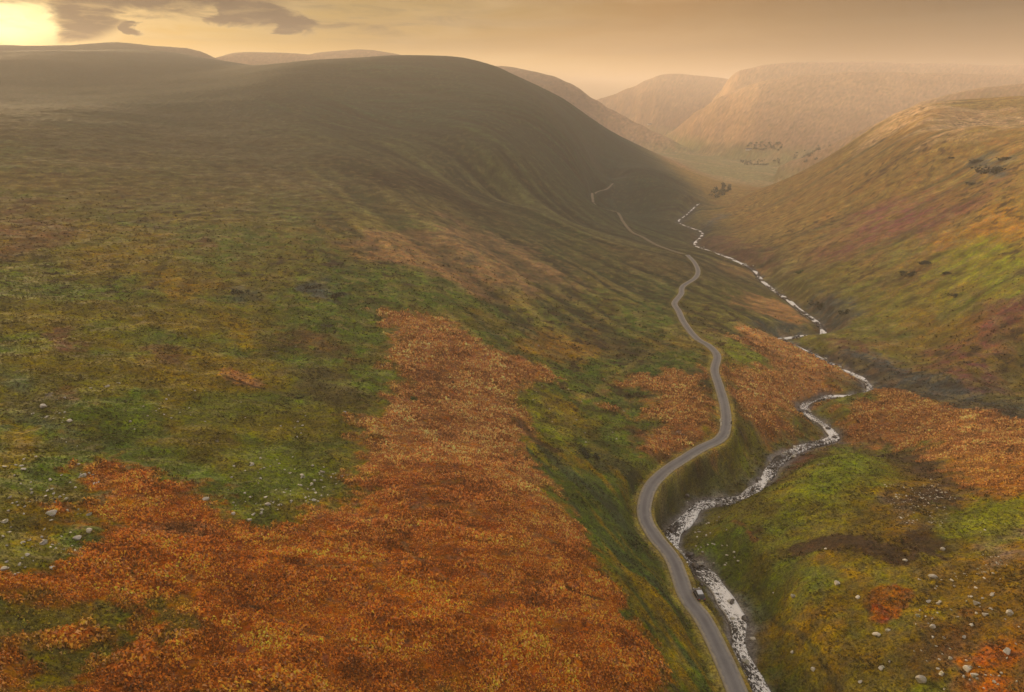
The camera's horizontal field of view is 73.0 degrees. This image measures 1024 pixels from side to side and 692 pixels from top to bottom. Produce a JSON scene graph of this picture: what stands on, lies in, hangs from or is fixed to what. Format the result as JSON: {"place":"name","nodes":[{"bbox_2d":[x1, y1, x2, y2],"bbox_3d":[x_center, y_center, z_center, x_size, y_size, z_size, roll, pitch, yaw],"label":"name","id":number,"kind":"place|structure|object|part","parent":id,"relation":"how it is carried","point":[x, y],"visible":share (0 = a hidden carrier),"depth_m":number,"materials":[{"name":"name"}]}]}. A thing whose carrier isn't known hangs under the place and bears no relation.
{"place":"outdoors","nodes":[
{"label":"outdoors","id":0,"kind":"place"},
{"bbox_2d":[0,42,1023,691],"bbox_3d":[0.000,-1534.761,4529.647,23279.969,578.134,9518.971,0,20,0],"label":"ground","id":1,"kind":"structure","parent":0,"point":[502,170],"depth_m":305.16,"materials":[{"name":"green plant"}]},
{"bbox_2d":[40,539,47,544],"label":"boulder","id":2,"kind":"object","parent":1,"relation":"on","point":[44,542],"visible":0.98,"depth_m":88.82,"materials":[{"name":"grey stone"}]},
{"bbox_2d":[45,510,56,516],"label":"boulder","id":3,"kind":"object","parent":1,"relation":"on","point":[52,513],"visible":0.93,"depth_m":96.89,"materials":[{"name":"grey stone"}]},
{"bbox_2d":[72,535,81,539],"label":"boulder","id":4,"kind":"object","parent":1,"relation":"on","point":[78,537],"visible":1,"depth_m":92.87,"materials":[{"name":"grey stone"}]},
{"bbox_2d":[4,413,336,561],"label":"scree","id":5,"kind":"structure","parent":1,"relation":"on","point":[21,542],"depth_m":113.10,"materials":[{"name":"grey stone"}]},
{"bbox_2d":[230,288,249,293],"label":"bush","id":6,"kind":"object","parent":1,"relation":"on","point":[235,291],"visible":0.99,"depth_m":236.39,"materials":[{"name":"green plant"}]},
{"bbox_2d":[302,284,321,288],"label":"bush","id":7,"kind":"object","parent":1,"relation":"on","point":[313,286],"visible":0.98,"depth_m":252.55,"materials":[{"name":"green plant"}]},
{"bbox_2d":[326,292,344,298],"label":"bush","id":8,"kind":"object","parent":1,"relation":"on","point":[336,295],"visible":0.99,"depth_m":249.92,"materials":[{"name":"green plant"}]},
{"bbox_2d":[0,303,1023,691],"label":"bracken","id":9,"kind":"object","parent":1,"relation":"on","point":[148,647],"visible":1,"depth_m":102.22,"materials":[{"name":"orange plant"}]},
{"bbox_2d":[0,182,1023,691],"bbox_3d":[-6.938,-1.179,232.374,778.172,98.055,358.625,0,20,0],"label":"grass tussocks","id":10,"kind":"object","parent":1,"relation":"on","point":[580,444],"depth_m":157.17,"materials":[{"name":"plant"}]},
{"bbox_2d":[572,447,589,458],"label":"bush","id":11,"kind":"object","parent":1,"relation":"on","point":[586,453],"visible":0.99,"depth_m":176.40,"materials":[{"name":"green plant"}]},
{"bbox_2d":[686,510,724,622],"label":"gravel","id":12,"kind":"structure","parent":1,"relation":"on","point":[706,590],"depth_m":143.39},
{"bbox_2d":[710,182,731,197],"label":"woodland","id":13,"kind":"object","parent":1,"relation":"on","point":[722,190],"visible":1,"depth_m":1241.56,"materials":[{"name":"green plant"}]},
{"bbox_2d":[740,157,779,164],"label":"woodland","id":14,"kind":"object","parent":1,"relation":"on","point":[746,161],"visible":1,"depth_m":2214.43,"materials":[{"name":"green plant"}]},
{"bbox_2d":[747,141,782,150],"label":"woodland","id":15,"kind":"object","parent":1,"relation":"on","point":[773,146],"visible":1,"depth_m":2325.49,"materials":[{"name":"green plant"}]},
{"bbox_2d":[793,144,830,164],"bbox_3d":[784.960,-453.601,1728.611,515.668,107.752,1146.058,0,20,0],"label":"woodland","id":16,"kind":"object","parent":1,"relation":"on","point":[809,155],"visible":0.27,"depth_m":1734.53,"materials":[{"name":"green plant"}]},
{"bbox_2d":[807,300,824,309],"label":"bush","id":17,"kind":"object","parent":1,"relation":"on","point":[820,305],"visible":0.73,"depth_m":444.43,"materials":[{"name":"green plant"}]},
{"bbox_2d":[837,309,849,314],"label":"bush","id":18,"kind":"object","parent":1,"relation":"on","point":[842,312],"visible":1,"depth_m":406.25,"materials":[{"name":"green plant"}]},
{"bbox_2d":[872,632,880,636],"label":"boulder","id":19,"kind":"object","parent":1,"relation":"on","point":[877,634],"visible":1,"depth_m":110.55,"materials":[{"name":"grey stone"}]},
{"bbox_2d":[898,270,915,275],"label":"bush","id":20,"kind":"object","parent":1,"relation":"on","point":[905,273],"visible":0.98,"depth_m":418.41,"materials":[{"name":"green plant"}]},
{"bbox_2d":[915,675,926,682],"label":"boulder","id":21,"kind":"object","parent":1,"relation":"on","point":[920,678],"visible":1,"depth_m":99.43,"materials":[{"name":"grey stone"}]},
{"bbox_2d":[917,260,932,264],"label":"bush","id":22,"kind":"object","parent":1,"relation":"on","point":[924,262],"visible":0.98,"depth_m":422.04,"materials":[{"name":"green plant"}]},
{"bbox_2d":[928,574,937,578],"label":"boulder","id":23,"kind":"object","parent":1,"relation":"on","point":[932,576],"visible":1,"depth_m":119.25,"materials":[{"name":"grey stone"}]},
{"bbox_2d":[884,484,1015,588],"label":"scree","id":24,"kind":"structure","parent":1,"relation":"on","point":[975,587],"depth_m":142.39,"materials":[{"name":"grey stone"}]},
{"bbox_2d":[963,665,971,672],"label":"boulder","id":25,"kind":"object","parent":1,"relation":"on","point":[967,668],"visible":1,"depth_m":97.88,"materials":[{"name":"grey stone"}]},
{"bbox_2d":[968,159,983,162],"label":"bush","id":26,"kind":"object","parent":1,"relation":"on","point":[975,161],"visible":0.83,"depth_m":569.29,"materials":[{"name":"green plant"}]},
{"bbox_2d":[970,165,1005,173],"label":"bush","id":27,"kind":"object","parent":1,"relation":"on","point":[993,170],"visible":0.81,"depth_m":514.90,"materials":[{"name":"green plant"}]},
{"bbox_2d":[996,156,1010,160],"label":"bush","id":28,"kind":"object","parent":1,"relation":"on","point":[1003,158],"visible":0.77,"depth_m":530.49,"materials":[{"name":"green plant"}]},
{"bbox_2d":[1003,647,1010,654],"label":"boulder","id":29,"kind":"object","parent":1,"relation":"on","point":[1006,650],"visible":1,"depth_m":97.67,"materials":[{"name":"grey stone"}]},
{"bbox_2d":[1006,609,1013,615],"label":"boulder","id":30,"kind":"object","parent":1,"relation":"on","point":[1009,612],"visible":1,"depth_m":104.30,"materials":[{"name":"grey stone"}]},
{"bbox_2d":[0,0,1023,99],"label":"sky","id":31,"kind":"structure","parent":0,"point":[603,48],"materials":[{"name":"beige"}]},
{"bbox_2d":[591,183,685,255],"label":"track","id":32,"kind":"structure","parent":0,"point":[622,220],"depth_m":713.55,"materials":[{"name":"grey asphalt"}]},
{"bbox_2d":[637,255,747,691],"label":"road","id":33,"kind":"structure","parent":0,"point":[727,669],"depth_m":152.78,"materials":[{"name":"grey asphalt"}]},
{"bbox_2d":[692,587,705,600],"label":"parked car","id":34,"kind":"object","parent":33,"relation":"on","point":[699,594],"visible":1,"depth_m":128.59,"materials":[{"name":"grey paint"}]},
{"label":"window","id":35,"kind":"part","parent":34,"relation":"part of","materials":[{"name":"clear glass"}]},
{"bbox_2d":[666,204,872,691],"bbox_3d":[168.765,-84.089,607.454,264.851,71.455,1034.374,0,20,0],"label":"stream","id":36,"kind":"structure","parent":0,"point":[686,521],"depth_m":174.85,"materials":[{"name":"grey liquid"}]},
{"bbox_2d":[692,562,698,568],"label":"river rock","id":37,"kind":"object","parent":36,"relation":"in","point":[695,565],"visible":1,"depth_m":152.99,"materials":[{"name":"grey stone"}]},
{"bbox_2d":[741,615,748,620],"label":"river rock","id":38,"kind":"object","parent":36,"relation":"in","point":[744,618],"visible":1,"depth_m":133.42,"materials":[{"name":"grey stone"}]},
{"bbox_2d":[741,659,749,664],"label":"river rock","id":39,"kind":"object","parent":36,"relation":"in","point":[746,661],"visible":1,"depth_m":120.92,"materials":[{"name":"grey stone"}]}
]}

